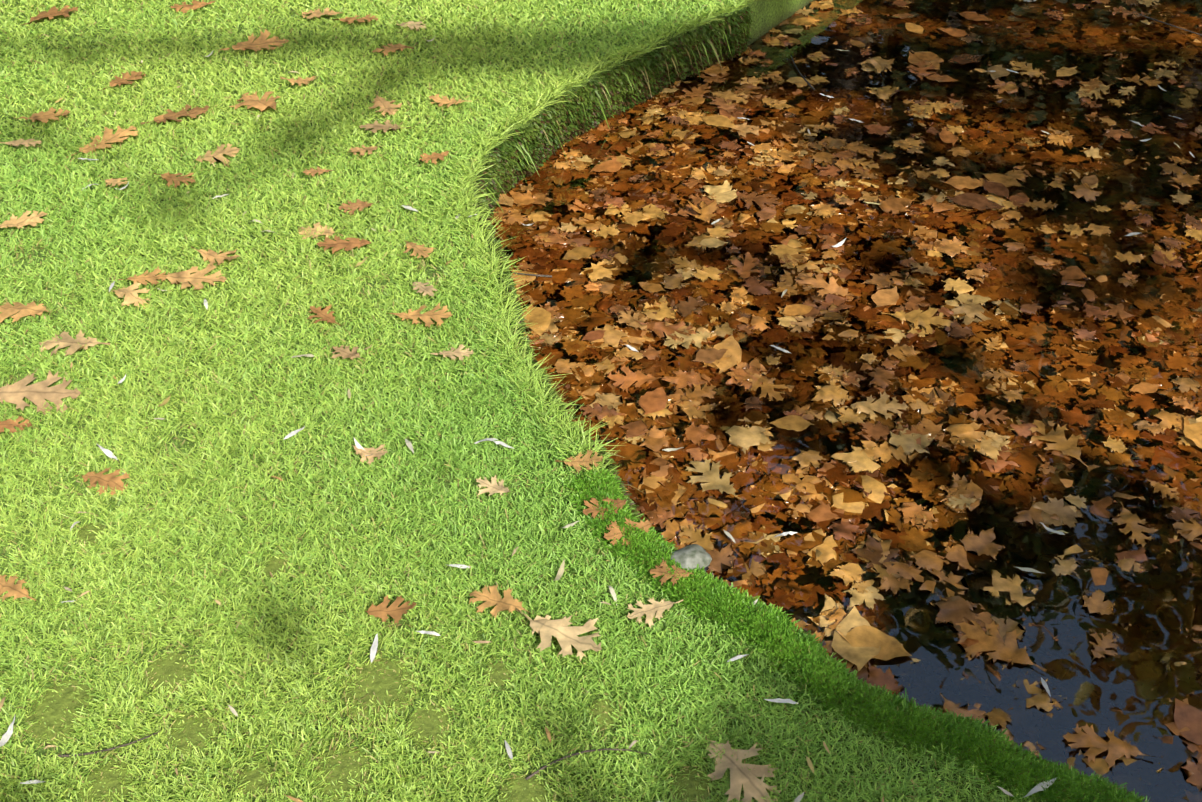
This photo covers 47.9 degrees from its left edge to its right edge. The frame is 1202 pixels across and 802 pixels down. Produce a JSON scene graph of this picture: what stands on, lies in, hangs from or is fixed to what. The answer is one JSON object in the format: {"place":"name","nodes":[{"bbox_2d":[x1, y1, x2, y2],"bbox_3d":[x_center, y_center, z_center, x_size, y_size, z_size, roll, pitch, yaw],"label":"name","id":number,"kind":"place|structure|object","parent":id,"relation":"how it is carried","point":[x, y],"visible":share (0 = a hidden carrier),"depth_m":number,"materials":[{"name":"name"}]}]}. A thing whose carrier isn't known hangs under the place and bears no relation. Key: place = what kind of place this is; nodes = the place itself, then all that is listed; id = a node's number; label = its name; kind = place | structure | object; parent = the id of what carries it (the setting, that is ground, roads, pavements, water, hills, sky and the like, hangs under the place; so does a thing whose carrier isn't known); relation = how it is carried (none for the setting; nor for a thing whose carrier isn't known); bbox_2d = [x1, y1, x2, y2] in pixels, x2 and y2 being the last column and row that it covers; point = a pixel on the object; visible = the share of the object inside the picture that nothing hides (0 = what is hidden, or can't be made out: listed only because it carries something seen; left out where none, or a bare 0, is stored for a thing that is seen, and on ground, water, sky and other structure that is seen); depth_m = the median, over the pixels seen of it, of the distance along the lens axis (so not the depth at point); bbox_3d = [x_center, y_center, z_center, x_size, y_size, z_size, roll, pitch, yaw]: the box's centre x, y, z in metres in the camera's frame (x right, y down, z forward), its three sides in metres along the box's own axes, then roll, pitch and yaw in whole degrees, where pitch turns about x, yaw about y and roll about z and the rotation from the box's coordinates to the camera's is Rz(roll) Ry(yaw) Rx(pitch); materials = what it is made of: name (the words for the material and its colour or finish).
{"place":"outdoors","nodes":[
{"label":"outdoors","id":0,"kind":"place"},
{"bbox_2d":[0,0,1149,801],"bbox_3d":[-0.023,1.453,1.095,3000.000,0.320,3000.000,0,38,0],"label":"lawn ground","id":1,"kind":"structure","parent":0,"point":[768,16],"depth_m":2.49,"materials":[{"name":"green plant"}]},
{"bbox_2d":[24,522,711,801],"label":"moss patches","id":2,"kind":"object","parent":1,"relation":"on","point":[65,700],"depth_m":2.06,"materials":[{"name":"green plant"}]},
{"bbox_2d":[0,0,780,801],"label":"oak leaves","id":3,"kind":"object","parent":1,"relation":"on","point":[38,394],"visible":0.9,"depth_m":2.81,"materials":[{"name":"brown plant"}]},
{"bbox_2d":[0,5,1013,801],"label":"leaf fragments","id":4,"kind":"object","parent":1,"relation":"on","point":[232,709],"visible":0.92,"depth_m":2.08,"materials":[{"name":"brown plant"}]},
{"bbox_2d":[0,35,1055,801],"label":"willow leaves","id":5,"kind":"object","parent":1,"relation":"on","point":[374,651],"visible":0.9,"depth_m":2.29,"materials":[{"name":"white plant"}]},
{"bbox_2d":[670,544,711,569],"bbox_3d":[0.153,0.279,2.334,0.074,0.051,0.058,-29,52,-20],"label":"bank stone","id":6,"kind":"object","parent":1,"relation":"on","point":[692,556],"visible":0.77,"depth_m":2.32,"materials":[{"name":"grey stone"}]},
{"bbox_2d":[473,7,1146,801],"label":"moss grass","id":7,"kind":"structure","parent":1,"relation":"on","point":[593,103],"depth_m":2.27,"materials":[{"name":"green plant"}]},
{"bbox_2d":[659,583,1030,799],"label":"bank rim moss","id":8,"kind":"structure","parent":1,"relation":"on","point":[837,712],"depth_m":2.08,"materials":[{"name":"green plant"}]},
{"bbox_2d":[491,0,1201,801],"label":"pond water","id":9,"kind":"structure","parent":0,"point":[1155,642],"depth_m":3.13,"materials":[{"name":"black liquid"}]},
{"bbox_2d":[58,13,1201,779],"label":"fallen twigs","id":10,"kind":"object","parent":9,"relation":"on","point":[582,751],"visible":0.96,"depth_m":2.01,"materials":[{"name":"brown wood"}]},
{"bbox_2d":[495,0,1201,800],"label":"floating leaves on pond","id":11,"kind":"object","parent":9,"relation":"on","point":[875,550],"visible":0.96,"depth_m":3.02,"materials":[{"name":"brown plant"}]},
{"bbox_2d":[489,0,1201,767],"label":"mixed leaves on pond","id":12,"kind":"object","parent":11,"relation":"on","point":[859,640],"visible":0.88,"depth_m":3.09,"materials":[{"name":"brown plant"}]},
{"bbox_2d":[521,0,1194,696],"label":"willow leaves","id":13,"kind":"object","parent":9,"relation":"on","point":[789,352],"visible":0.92,"depth_m":3.07,"materials":[{"name":"plant"}]},
{"bbox_2d":[516,1,1201,783],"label":"fallen leaves","id":14,"kind":"object","parent":9,"relation":"in","point":[1098,575],"visible":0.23,"depth_m":3.07,"materials":[{"name":"brown plant"}]},
{"bbox_2d":[688,57,1102,221],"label":"fallen leaves","id":15,"kind":"object","parent":9,"relation":"on","point":[723,193],"visible":0.94,"depth_m":3.63,"materials":[{"name":"brown plant"}]}
]}

